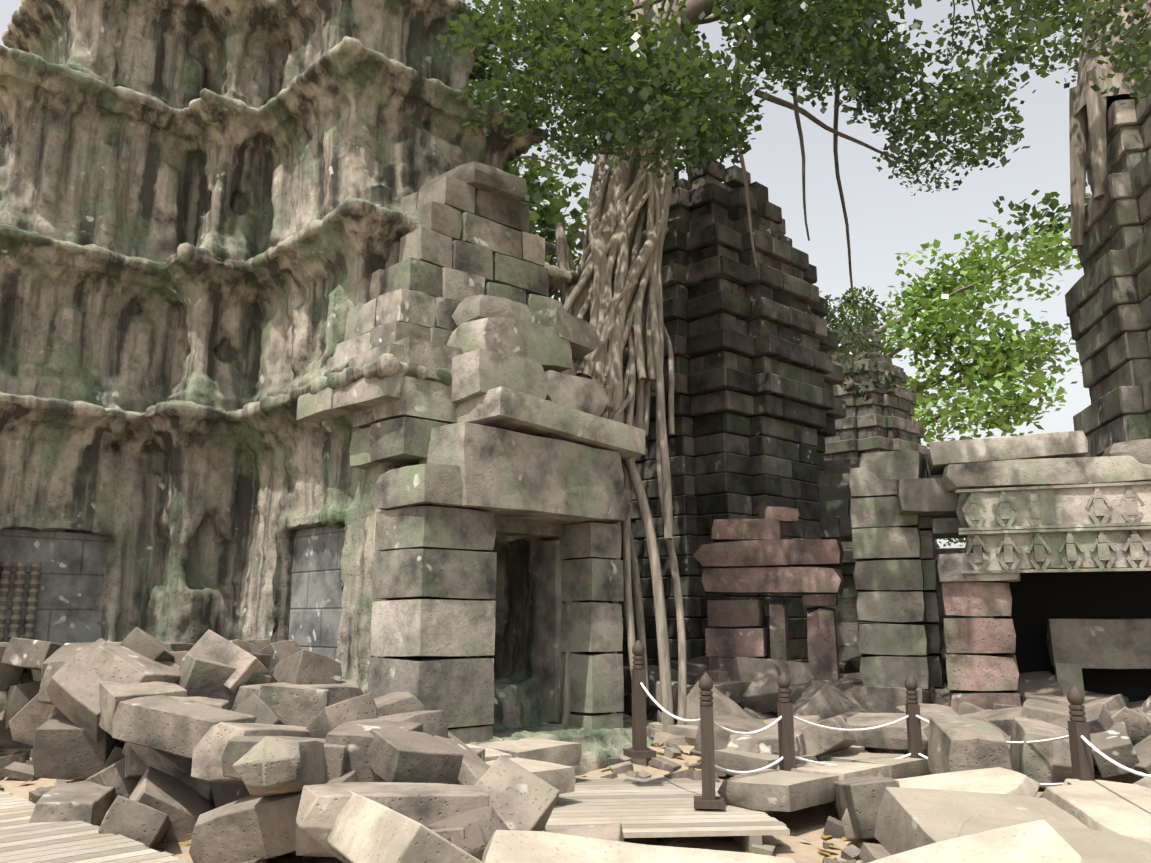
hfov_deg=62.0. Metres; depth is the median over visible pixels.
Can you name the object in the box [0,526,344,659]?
stone block wall
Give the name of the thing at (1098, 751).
ropes
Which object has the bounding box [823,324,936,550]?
tower
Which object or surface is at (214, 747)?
rubble
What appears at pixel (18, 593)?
balusters
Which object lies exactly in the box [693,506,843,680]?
portico ruin
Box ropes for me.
[640,682,1150,785]
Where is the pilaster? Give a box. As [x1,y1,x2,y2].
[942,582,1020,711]
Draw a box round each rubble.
[0,627,623,862]
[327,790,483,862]
[482,767,1150,862]
[617,655,1150,838]
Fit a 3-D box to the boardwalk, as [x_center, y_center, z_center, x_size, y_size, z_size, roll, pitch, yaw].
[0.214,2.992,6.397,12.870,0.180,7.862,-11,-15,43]
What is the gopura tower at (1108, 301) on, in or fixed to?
on the ground
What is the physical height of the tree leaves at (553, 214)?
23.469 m
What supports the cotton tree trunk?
on the gopura tower at (1108, 301)
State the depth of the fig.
12.32 m
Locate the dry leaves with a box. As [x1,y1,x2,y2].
[0,742,858,862]
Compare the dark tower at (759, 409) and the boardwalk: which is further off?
the dark tower at (759, 409)
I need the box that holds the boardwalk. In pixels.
[0,775,789,862]
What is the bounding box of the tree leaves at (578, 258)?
[553,247,582,267]
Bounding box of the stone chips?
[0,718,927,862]
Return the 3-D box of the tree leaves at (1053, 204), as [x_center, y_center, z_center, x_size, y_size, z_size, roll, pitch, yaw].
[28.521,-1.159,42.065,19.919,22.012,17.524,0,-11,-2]
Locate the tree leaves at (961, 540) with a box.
[912,420,966,547]
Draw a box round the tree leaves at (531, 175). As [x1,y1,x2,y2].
[468,69,587,297]
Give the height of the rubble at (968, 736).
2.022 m
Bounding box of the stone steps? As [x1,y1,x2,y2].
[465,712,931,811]
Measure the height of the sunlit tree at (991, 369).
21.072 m
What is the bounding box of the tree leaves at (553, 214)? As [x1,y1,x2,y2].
[518,112,592,300]
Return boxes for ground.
[0,745,863,862]
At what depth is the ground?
8.08 m
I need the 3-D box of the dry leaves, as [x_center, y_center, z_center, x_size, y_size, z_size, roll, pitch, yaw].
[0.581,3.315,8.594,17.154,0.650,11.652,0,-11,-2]
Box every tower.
[0,0,662,775]
[609,154,845,695]
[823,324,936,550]
[1065,78,1150,456]
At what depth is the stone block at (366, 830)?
5.18 m
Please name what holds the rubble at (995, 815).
on the ground
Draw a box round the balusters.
[0,561,41,641]
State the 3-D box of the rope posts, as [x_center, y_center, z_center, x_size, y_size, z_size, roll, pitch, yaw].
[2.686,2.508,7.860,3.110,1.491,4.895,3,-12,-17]
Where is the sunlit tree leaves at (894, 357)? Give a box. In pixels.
[831,291,945,443]
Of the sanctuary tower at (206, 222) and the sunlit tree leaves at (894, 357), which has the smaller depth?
the sanctuary tower at (206, 222)
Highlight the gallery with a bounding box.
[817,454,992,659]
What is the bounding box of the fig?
[435,0,1150,731]
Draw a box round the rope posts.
[623,640,1094,808]
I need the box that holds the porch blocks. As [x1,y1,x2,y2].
[296,161,645,743]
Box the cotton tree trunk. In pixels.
[1069,0,1150,248]
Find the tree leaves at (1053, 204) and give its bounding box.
[978,182,1091,383]
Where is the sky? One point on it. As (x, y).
(884, 219)
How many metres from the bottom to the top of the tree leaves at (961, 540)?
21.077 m
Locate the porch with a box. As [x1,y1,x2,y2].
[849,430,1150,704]
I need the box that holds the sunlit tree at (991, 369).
[861,213,1082,447]
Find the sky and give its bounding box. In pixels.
[0,0,1091,548]

